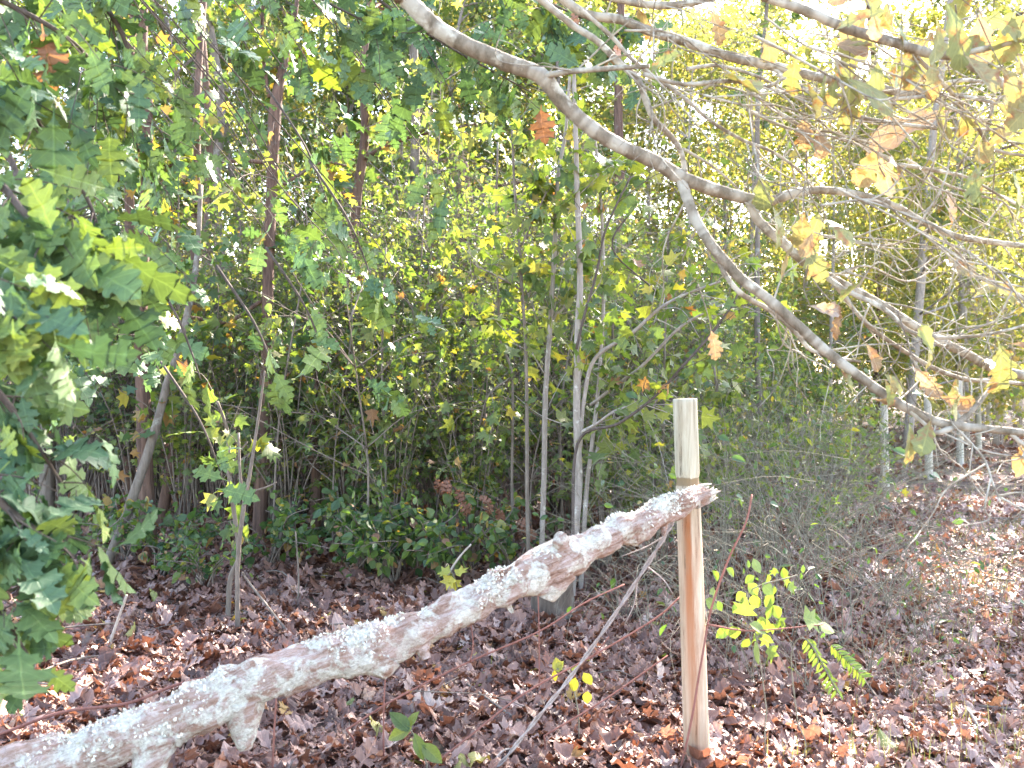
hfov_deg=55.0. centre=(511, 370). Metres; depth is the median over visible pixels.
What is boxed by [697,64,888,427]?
tree
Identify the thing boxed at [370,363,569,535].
shrub
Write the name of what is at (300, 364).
tree
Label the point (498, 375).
shrub
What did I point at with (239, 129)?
tree
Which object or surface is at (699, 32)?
tree
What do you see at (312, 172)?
sapling
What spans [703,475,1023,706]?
shrub
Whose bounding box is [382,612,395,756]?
briar cane
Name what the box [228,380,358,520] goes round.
shrub
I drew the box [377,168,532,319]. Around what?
sapling
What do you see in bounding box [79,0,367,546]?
tree
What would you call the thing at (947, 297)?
tree
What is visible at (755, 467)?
shrub
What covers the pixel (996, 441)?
shrub
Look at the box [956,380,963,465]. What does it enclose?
fence post
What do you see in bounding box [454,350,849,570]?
shrub
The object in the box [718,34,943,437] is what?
tree
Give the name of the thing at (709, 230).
shrub
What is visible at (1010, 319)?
shrub
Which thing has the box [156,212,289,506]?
sapling
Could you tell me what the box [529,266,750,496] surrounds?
shrub
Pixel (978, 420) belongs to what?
fence post
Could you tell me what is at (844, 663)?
fern
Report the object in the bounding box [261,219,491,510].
shrub
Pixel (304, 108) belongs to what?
tree
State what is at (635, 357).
sapling
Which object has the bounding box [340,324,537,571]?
shrub
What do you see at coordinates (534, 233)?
sapling
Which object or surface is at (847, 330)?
shrub
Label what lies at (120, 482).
shrub
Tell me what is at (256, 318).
shrub
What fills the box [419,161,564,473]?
tree
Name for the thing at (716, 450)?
shrub
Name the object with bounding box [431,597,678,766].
briar cane
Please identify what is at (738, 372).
shrub
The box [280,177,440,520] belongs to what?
sapling
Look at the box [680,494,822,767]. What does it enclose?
briar cane
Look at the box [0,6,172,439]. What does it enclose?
tree
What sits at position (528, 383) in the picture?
shrub
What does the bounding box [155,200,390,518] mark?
shrub
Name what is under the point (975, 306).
tree
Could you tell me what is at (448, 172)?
shrub
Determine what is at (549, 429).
sapling
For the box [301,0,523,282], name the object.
tree
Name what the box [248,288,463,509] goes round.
shrub
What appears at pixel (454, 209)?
sapling
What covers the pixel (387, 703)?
briar cane
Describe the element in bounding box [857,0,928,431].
tree
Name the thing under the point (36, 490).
shrub
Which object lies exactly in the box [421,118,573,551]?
sapling
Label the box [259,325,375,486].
sapling
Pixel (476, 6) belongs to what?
tree
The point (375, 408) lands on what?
sapling
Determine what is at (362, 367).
shrub
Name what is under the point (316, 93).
tree
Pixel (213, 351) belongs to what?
shrub
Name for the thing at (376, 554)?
shrub
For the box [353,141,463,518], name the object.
sapling
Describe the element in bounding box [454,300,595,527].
sapling
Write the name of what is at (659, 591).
shrub
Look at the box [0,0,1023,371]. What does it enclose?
sky
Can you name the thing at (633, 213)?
shrub
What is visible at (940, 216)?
tree
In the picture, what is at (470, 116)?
tree
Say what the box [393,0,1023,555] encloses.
oak tree
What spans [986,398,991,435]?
fence post
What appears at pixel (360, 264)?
shrub
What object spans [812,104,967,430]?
tree
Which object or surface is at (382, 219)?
shrub
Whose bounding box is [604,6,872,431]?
tree
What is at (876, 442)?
shrub
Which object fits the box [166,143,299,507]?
sapling
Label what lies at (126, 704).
briar cane
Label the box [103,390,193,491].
shrub
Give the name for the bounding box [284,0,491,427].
tree
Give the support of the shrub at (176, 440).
on the ground at (922, 481)
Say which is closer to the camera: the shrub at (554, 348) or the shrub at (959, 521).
the shrub at (959, 521)
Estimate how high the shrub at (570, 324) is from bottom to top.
3.552 m
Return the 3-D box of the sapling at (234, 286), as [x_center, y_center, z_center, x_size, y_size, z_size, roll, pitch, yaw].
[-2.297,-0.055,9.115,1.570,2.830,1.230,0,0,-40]
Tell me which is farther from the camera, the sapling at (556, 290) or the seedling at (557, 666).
the sapling at (556, 290)
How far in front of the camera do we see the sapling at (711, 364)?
8.28 m
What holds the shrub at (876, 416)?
on the ground at (922, 481)
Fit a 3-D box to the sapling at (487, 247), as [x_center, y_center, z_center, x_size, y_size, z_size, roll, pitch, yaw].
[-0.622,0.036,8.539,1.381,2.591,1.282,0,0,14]
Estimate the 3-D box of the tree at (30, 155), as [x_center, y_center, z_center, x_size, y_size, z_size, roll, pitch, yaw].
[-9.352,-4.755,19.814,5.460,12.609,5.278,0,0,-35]
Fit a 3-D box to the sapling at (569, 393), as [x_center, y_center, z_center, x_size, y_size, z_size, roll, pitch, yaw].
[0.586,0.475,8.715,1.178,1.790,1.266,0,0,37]
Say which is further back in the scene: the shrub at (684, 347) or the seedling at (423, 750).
the shrub at (684, 347)
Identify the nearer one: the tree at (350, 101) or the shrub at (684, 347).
the shrub at (684, 347)
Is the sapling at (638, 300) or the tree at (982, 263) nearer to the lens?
the sapling at (638, 300)
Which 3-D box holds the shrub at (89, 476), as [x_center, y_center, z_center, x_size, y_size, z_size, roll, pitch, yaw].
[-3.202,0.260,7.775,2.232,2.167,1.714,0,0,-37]
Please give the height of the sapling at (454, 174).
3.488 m
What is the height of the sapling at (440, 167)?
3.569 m
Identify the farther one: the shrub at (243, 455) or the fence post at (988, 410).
the fence post at (988, 410)
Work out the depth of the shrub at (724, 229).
16.34 m
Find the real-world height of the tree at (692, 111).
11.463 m
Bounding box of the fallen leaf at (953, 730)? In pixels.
[938,725,993,740]
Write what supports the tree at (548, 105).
on the ground at (922, 481)
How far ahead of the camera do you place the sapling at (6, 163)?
8.08 m
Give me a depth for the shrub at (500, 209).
7.97 m
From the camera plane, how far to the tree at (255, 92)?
17.88 m
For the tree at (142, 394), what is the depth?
6.86 m
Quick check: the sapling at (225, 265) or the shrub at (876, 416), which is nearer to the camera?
the sapling at (225, 265)
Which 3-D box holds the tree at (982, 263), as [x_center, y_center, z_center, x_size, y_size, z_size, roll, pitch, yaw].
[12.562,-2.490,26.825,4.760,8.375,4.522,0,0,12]
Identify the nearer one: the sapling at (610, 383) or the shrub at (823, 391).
the sapling at (610, 383)
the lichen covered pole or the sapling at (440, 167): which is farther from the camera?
the sapling at (440, 167)
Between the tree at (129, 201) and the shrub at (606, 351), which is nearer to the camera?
the tree at (129, 201)
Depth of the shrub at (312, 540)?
6.02 m
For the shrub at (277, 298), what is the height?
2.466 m
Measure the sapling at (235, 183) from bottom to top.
3.231 m
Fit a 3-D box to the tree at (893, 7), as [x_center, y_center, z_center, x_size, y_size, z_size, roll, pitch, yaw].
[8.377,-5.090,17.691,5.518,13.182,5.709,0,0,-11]
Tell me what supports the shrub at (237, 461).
on the ground at (922, 481)
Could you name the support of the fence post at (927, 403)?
on the ground at (922, 481)
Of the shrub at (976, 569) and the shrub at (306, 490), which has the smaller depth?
the shrub at (976, 569)
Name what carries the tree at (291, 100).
on the ground at (922, 481)
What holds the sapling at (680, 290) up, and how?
on the ground at (922, 481)
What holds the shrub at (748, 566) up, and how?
on the ground at (922, 481)
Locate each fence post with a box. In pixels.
[673,398,709,767]
[880,398,889,494]
[924,392,932,479]
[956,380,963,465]
[975,377,981,448]
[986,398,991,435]
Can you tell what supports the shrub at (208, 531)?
on the ground at (922, 481)
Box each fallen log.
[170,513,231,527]
[612,605,735,621]
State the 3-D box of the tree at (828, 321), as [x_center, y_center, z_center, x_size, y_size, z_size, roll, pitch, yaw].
[4.813,-1.475,14.432,3.462,6.091,3.289,0,0,-16]
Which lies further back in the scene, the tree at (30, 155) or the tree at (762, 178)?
the tree at (762, 178)
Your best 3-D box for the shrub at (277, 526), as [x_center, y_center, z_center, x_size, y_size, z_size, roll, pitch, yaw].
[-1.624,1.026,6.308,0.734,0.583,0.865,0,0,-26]
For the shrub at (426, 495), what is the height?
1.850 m
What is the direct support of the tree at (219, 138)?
on the ground at (922, 481)
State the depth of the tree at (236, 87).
19.95 m
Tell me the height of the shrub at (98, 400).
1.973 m
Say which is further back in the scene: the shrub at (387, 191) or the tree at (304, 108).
the tree at (304, 108)
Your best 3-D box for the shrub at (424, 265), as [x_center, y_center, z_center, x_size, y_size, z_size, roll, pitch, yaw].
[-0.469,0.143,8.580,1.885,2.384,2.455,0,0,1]
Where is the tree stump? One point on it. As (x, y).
(548, 607)
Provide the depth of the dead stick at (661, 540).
3.11 m
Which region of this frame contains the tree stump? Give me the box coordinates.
[531,582,575,619]
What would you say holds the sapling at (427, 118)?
on the ground at (922, 481)
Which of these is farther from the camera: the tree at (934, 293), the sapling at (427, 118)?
the tree at (934, 293)
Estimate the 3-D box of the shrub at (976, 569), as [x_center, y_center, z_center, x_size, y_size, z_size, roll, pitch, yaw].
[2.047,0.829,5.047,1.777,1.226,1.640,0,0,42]
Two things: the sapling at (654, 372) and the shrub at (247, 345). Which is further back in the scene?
the shrub at (247, 345)
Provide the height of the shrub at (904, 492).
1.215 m
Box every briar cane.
[0,676,207,734]
[271,698,276,767]
[346,584,624,754]
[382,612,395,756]
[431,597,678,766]
[537,596,539,686]
[543,655,667,749]
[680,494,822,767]
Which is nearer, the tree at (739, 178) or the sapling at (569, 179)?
the sapling at (569, 179)
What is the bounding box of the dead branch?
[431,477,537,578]
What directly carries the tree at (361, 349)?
on the ground at (922, 481)
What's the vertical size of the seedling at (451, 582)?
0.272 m
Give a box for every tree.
[0,0,110,381]
[0,0,181,378]
[0,0,230,384]
[0,0,673,713]
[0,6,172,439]
[0,9,81,507]
[4,5,123,219]
[19,0,172,499]
[27,0,234,552]
[31,0,299,391]
[65,1,247,438]
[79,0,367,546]
[86,0,301,373]
[95,0,310,274]
[98,184,239,563]
[99,0,360,385]
[124,0,258,527]
[153,2,246,486]
[174,13,342,438]
[188,0,353,378]
[195,2,283,482]
[200,269,377,539]
[213,96,279,256]
[223,0,469,289]
[228,0,422,429]
[240,0,405,301]
[253,6,445,243]
[261,83,385,236]
[273,0,552,504]
[281,308,406,513]
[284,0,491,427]
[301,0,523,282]
[322,0,583,433]
[337,0,551,386]
[348,0,491,488]
[365,6,555,259]
[381,0,582,414]
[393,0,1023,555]
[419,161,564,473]
[430,0,598,258]
[446,0,713,436]
[450,0,707,418]
[469,0,697,295]
[499,0,666,259]
[551,0,768,444]
[571,0,797,377]
[596,0,816,448]
[602,0,676,459]
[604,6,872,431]
[629,81,737,302]
[652,0,914,441]
[675,0,868,419]
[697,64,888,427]
[708,99,809,309]
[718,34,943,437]
[720,1,811,499]
[733,56,977,458]
[758,0,1023,448]
[769,0,936,416]
[772,63,982,441]
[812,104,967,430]
[813,9,992,409]
[814,0,1023,447]
[819,99,982,427]
[836,45,954,374]
[845,0,1023,445]
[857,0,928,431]
[857,77,994,374]
[867,144,1011,417]
[883,22,1023,413]
[890,53,1023,419]
[895,157,1022,407]
[938,0,1023,191]
[950,61,1023,283]
[983,62,1023,411]
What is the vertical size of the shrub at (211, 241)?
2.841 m
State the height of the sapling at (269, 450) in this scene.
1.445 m
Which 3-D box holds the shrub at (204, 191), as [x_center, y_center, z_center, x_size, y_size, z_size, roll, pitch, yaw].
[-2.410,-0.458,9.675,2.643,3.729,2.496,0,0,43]
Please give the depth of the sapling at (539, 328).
7.52 m
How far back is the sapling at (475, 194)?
7.91 m
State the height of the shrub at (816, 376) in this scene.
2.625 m
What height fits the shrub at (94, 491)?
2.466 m
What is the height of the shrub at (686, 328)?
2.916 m
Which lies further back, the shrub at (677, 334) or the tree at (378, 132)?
the tree at (378, 132)
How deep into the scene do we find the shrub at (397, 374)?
6.55 m
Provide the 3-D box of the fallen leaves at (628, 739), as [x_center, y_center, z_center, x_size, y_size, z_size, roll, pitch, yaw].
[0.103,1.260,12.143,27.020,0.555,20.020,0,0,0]
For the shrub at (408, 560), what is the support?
on the ground at (922, 481)
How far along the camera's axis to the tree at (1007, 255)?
27.25 m
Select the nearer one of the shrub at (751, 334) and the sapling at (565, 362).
the sapling at (565, 362)
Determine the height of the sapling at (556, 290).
3.374 m
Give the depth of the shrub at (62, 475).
10.60 m
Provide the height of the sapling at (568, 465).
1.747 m
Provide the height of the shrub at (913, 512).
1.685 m
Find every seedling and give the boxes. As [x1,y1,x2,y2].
[388,711,441,767]
[436,565,468,590]
[552,658,592,738]
[706,559,834,762]
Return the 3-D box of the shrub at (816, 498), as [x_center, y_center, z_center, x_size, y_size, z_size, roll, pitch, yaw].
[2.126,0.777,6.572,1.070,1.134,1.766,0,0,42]
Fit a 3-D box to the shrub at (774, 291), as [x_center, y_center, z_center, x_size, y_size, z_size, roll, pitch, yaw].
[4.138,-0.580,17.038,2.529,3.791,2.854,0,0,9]
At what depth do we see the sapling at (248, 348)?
8.80 m
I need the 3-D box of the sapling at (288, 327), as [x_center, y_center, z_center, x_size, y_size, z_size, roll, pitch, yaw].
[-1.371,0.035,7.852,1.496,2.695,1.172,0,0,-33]
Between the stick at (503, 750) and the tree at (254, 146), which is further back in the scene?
the tree at (254, 146)
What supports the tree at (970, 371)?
on the ground at (922, 481)
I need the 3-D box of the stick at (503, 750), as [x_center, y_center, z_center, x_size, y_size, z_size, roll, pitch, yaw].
[-0.024,1.294,3.262,0.018,0.084,0.117,0,0,44]
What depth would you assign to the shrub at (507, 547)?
6.18 m
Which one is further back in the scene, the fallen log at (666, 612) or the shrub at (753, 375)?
the shrub at (753, 375)
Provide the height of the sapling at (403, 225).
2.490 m
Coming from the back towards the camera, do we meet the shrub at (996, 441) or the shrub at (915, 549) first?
the shrub at (996, 441)
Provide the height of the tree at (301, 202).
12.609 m
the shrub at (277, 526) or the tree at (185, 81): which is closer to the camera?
the shrub at (277, 526)
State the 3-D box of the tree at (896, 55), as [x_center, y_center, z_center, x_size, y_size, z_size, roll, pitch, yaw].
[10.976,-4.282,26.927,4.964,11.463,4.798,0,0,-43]
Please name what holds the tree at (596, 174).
on the ground at (922, 481)
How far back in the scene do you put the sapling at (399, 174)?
11.19 m
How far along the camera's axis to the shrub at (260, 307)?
12.98 m
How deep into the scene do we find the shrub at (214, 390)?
7.88 m
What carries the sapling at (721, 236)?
on the ground at (922, 481)
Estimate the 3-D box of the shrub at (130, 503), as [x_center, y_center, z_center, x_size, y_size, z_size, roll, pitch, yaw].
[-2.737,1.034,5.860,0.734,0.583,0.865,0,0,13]
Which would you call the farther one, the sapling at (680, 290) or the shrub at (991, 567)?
the sapling at (680, 290)
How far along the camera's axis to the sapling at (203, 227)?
9.50 m
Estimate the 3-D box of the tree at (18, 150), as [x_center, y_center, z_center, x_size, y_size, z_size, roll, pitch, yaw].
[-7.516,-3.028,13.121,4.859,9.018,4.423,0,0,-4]
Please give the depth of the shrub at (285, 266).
7.57 m
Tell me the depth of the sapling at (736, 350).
6.49 m
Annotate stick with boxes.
[108,594,127,646]
[242,572,285,629]
[443,544,471,594]
[495,521,674,767]
[496,746,518,757]
[965,708,982,734]
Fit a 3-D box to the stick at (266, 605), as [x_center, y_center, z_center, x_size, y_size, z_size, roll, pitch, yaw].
[-1.236,1.186,4.981,0.419,0.292,0.026,0,0,39]
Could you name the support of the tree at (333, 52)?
on the ground at (922, 481)
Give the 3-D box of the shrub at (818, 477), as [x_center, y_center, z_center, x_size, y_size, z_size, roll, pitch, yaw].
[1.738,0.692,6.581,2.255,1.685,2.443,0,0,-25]
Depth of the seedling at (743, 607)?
3.30 m
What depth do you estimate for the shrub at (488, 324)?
12.65 m
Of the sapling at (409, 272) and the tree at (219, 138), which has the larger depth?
the tree at (219, 138)
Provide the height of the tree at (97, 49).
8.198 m
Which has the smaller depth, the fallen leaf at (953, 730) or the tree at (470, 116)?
the fallen leaf at (953, 730)
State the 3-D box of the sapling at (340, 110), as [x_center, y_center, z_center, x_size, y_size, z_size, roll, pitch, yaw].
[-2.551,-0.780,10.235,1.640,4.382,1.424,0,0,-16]
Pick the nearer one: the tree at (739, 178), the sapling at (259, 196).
the sapling at (259, 196)
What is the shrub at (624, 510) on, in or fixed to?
on the ground at (922, 481)
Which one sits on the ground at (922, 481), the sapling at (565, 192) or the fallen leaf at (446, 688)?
the sapling at (565, 192)
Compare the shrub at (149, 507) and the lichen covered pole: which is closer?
the lichen covered pole
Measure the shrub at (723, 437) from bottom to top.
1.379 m
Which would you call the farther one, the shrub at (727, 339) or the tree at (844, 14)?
the tree at (844, 14)
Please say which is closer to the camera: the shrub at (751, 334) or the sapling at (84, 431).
the sapling at (84, 431)
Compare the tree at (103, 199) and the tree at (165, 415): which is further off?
the tree at (103, 199)
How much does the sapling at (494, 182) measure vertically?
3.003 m
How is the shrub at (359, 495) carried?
on the ground at (922, 481)
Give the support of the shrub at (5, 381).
on the ground at (922, 481)
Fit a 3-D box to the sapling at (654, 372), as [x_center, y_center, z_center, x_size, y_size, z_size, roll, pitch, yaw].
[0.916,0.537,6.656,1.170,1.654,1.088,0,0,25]
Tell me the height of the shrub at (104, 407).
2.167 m
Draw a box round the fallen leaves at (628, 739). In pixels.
[0,423,1023,767]
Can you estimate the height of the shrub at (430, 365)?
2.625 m
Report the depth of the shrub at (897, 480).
7.34 m
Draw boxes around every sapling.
[0,38,97,497]
[0,160,134,506]
[3,136,194,521]
[98,203,308,528]
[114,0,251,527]
[143,94,452,552]
[151,200,262,493]
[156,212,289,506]
[159,360,281,619]
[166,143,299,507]
[181,146,256,419]
[198,252,323,484]
[199,94,341,497]
[203,249,506,572]
[204,215,348,480]
[220,189,441,438]
[229,111,336,314]
[233,207,405,506]
[235,371,276,630]
[237,218,429,543]
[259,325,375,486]
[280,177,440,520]
[295,532,299,606]
[323,236,447,509]
[325,148,491,385]
[337,44,506,511]
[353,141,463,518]
[357,3,533,525]
[358,56,478,262]
[358,217,487,547]
[374,183,538,473]
[376,97,538,452]
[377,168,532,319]
[378,172,519,501]
[391,301,523,521]
[394,236,508,498]
[402,130,600,516]
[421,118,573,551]
[429,356,573,511]
[431,164,610,455]
[431,319,640,546]
[436,142,531,561]
[449,136,719,532]
[454,224,625,532]
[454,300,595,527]
[468,190,631,460]
[470,0,622,544]
[484,325,644,531]
[502,257,662,525]
[515,9,798,600]
[519,292,700,548]
[523,174,673,486]
[529,287,641,443]
[529,358,625,482]
[534,98,772,591]
[537,359,590,483]
[543,326,732,557]
[554,170,789,534]
[557,200,677,516]
[581,265,701,490]
[581,270,727,524]
[605,217,718,555]
[606,232,783,468]
[608,235,760,504]
[611,121,835,478]
[623,209,741,307]
[637,318,735,440]
[656,214,751,562]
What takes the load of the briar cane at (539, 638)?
on the ground at (922, 481)
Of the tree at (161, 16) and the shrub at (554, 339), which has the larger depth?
the tree at (161, 16)
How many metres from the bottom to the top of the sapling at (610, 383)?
3.118 m
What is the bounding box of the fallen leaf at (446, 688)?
[439,683,452,698]
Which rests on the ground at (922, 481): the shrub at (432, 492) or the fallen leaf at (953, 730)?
the shrub at (432, 492)
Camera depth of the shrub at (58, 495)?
8.98 m
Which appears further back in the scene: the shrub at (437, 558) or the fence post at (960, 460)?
the fence post at (960, 460)
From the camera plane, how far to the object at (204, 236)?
7.41 m
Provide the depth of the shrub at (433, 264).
7.35 m
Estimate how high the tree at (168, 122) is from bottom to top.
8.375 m
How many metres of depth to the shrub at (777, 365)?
10.06 m
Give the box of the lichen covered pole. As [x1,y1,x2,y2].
[0,483,719,767]
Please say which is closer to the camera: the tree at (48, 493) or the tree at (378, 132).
the tree at (48, 493)
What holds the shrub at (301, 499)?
on the ground at (922, 481)
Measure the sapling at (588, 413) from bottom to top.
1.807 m
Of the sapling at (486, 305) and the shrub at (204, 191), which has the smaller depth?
the sapling at (486, 305)
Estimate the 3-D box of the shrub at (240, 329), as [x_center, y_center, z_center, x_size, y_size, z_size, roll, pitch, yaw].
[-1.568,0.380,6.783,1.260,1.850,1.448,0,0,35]
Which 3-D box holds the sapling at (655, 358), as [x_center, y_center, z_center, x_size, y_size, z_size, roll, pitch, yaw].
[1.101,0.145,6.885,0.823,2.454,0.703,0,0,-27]
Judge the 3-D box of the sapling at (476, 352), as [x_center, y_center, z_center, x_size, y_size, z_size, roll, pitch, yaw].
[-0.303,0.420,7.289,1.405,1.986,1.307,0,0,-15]
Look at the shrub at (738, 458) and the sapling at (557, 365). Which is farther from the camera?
the sapling at (557, 365)
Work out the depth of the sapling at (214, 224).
10.03 m
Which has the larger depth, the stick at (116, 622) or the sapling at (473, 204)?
the sapling at (473, 204)
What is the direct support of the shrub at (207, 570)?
on the ground at (922, 481)
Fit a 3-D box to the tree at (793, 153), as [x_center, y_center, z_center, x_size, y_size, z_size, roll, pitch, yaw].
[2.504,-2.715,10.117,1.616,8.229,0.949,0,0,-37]
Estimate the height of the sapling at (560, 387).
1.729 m
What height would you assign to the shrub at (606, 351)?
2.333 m
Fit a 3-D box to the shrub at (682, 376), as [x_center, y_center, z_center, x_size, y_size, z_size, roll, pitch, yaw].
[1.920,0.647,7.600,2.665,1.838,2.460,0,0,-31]
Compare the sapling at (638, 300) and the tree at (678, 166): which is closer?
the sapling at (638, 300)
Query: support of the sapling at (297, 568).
on the ground at (922, 481)
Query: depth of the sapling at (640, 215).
10.64 m
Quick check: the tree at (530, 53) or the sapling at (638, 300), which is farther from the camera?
the tree at (530, 53)
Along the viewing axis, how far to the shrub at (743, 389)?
10.40 m
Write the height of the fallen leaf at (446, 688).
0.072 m
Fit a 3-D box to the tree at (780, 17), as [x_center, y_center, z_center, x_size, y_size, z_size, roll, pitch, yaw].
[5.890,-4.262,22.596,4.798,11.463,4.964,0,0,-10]
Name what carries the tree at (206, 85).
on the ground at (922, 481)
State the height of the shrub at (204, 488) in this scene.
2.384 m
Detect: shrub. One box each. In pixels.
[0,166,240,512]
[0,167,189,507]
[0,374,115,498]
[0,380,102,503]
[6,234,243,497]
[7,306,221,529]
[7,315,118,491]
[46,305,229,519]
[51,314,254,507]
[59,499,144,566]
[62,256,300,515]
[67,342,153,497]
[74,480,186,559]
[88,177,262,498]
[90,490,222,577]
[91,302,232,536]
[94,196,283,512]
[98,279,323,536]
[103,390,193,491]
[133,210,345,518]
[151,167,396,503]
[151,229,258,456]
[151,522,258,589]
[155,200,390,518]
[160,270,402,516]
[175,144,434,507]
[175,232,370,497]
[175,300,380,547]
[176,219,335,464]
[194,374,248,488]
[200,487,327,568]
[204,196,464,527]
[214,149,482,505]
[216,272,472,504]
[218,247,383,523]
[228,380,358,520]
[233,443,272,506]
[247,218,468,458]
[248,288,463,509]
[257,116,518,487]
[259,462,393,553]
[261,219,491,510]
[265,337,450,556]
[273,353,426,491]
[286,155,517,528]
[286,253,524,530]
[292,494,418,576]
[295,383,450,515]
[307,488,483,585]
[316,132,569,513]
[326,476,495,569]
[339,377,520,537]
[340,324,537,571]
[362,245,564,509]
[365,309,549,562]
[366,494,534,586]
[369,158,636,509]
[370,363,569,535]
[382,97,572,484]
[388,337,544,506]
[390,271,512,487]
[396,144,653,505]
[398,294,553,541]
[426,253,566,415]
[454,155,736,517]
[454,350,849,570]
[457,290,688,513]
[457,488,569,568]
[459,103,694,489]
[469,388,731,563]
[475,444,795,626]
[479,263,584,478]
[480,294,650,530]
[496,446,842,649]
[498,180,764,518]
[505,279,690,479]
[521,406,1022,694]
[527,479,867,689]
[529,174,779,493]
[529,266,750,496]
[529,363,668,571]
[533,296,725,512]
[537,410,893,624]
[538,169,776,488]
[548,342,885,541]
[562,390,920,595]
[572,387,768,568]
[577,486,900,693]
[579,369,1023,646]
[580,383,1007,648]
[582,360,852,558]
[586,299,752,529]
[593,193,811,516]
[600,355,996,578]
[614,288,764,520]
[618,262,724,453]
[632,208,772,409]
[639,341,882,546]
[647,358,1022,572]
[654,261,816,468]
[655,344,864,523]
[662,390,908,568]
[665,418,1021,653]
[666,293,767,462]
[678,284,846,494]
[702,234,813,417]
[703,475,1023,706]
[711,346,901,528]
[714,412,1022,581]
[718,412,1023,644]
[723,283,872,474]
[732,405,910,562]
[756,375,941,518]
[759,483,1017,641]
[761,371,916,499]
[762,243,892,430]
[774,539,1023,716]
[808,406,1021,542]
[814,250,951,416]
[816,463,1023,604]
[823,518,1022,653]
[894,478,1023,608]
[916,166,1023,445]
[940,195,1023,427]
[972,201,1023,424]
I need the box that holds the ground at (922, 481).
[0,377,1023,767]
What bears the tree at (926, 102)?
on the ground at (922, 481)
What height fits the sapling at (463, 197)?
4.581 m
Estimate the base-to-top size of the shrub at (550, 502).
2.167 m
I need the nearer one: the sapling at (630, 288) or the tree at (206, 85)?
the sapling at (630, 288)
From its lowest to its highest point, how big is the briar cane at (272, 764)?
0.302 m
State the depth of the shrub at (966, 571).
4.51 m
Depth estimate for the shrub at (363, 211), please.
9.01 m
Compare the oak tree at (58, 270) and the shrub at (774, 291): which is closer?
the oak tree at (58, 270)
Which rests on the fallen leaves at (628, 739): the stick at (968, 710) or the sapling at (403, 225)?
the stick at (968, 710)
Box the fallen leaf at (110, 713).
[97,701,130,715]
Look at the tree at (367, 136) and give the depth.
8.11 m
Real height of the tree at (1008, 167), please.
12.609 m
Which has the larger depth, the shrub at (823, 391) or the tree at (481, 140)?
the tree at (481, 140)
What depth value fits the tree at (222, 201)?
7.96 m
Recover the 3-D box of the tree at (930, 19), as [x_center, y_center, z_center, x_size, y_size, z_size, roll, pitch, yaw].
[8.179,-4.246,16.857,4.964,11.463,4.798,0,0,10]
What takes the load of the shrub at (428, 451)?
on the ground at (922, 481)
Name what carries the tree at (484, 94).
on the ground at (922, 481)
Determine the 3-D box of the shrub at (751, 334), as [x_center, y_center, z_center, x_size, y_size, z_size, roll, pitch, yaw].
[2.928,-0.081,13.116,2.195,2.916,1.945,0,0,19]
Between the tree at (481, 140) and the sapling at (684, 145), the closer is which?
the sapling at (684, 145)
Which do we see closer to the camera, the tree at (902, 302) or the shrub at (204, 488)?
the shrub at (204, 488)
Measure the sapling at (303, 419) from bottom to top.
2.196 m
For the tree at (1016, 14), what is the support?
on the ground at (922, 481)
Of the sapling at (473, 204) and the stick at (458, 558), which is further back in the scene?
the sapling at (473, 204)
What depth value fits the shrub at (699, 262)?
8.81 m
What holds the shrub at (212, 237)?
on the ground at (922, 481)
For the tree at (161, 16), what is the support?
on the ground at (922, 481)
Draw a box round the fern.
[791,637,873,763]
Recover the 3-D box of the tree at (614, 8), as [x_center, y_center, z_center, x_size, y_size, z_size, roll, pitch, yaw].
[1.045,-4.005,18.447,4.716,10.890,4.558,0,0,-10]
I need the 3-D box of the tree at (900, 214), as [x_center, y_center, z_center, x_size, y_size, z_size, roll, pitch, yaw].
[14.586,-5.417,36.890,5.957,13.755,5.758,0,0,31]
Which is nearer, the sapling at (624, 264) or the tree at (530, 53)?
the sapling at (624, 264)
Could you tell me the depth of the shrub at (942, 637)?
3.83 m
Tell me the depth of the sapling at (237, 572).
4.94 m
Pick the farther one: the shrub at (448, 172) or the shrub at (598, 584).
the shrub at (448, 172)
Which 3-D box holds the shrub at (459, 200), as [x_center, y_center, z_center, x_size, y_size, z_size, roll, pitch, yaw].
[-0.553,-0.446,8.949,2.378,3.552,2.517,0,0,10]
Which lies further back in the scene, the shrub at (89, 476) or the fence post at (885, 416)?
the fence post at (885, 416)
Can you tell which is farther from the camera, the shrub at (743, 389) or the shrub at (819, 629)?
the shrub at (743, 389)
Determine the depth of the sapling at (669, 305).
8.02 m
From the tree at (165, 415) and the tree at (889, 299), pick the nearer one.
the tree at (165, 415)
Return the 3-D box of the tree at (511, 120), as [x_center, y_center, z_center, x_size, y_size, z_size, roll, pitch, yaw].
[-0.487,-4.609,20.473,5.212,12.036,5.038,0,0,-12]
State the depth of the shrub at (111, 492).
8.62 m
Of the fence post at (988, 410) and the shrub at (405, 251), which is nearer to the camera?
the shrub at (405, 251)
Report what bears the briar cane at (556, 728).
on the ground at (922, 481)
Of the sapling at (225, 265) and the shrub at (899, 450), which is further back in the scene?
the sapling at (225, 265)
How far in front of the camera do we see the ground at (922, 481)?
6.21 m
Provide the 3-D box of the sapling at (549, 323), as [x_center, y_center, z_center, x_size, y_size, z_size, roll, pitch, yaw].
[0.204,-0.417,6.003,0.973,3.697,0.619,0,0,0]
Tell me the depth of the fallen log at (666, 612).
5.25 m
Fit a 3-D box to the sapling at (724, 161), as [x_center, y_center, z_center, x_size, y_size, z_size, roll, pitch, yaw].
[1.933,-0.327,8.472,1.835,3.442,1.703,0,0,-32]
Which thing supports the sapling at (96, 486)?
on the ground at (922, 481)

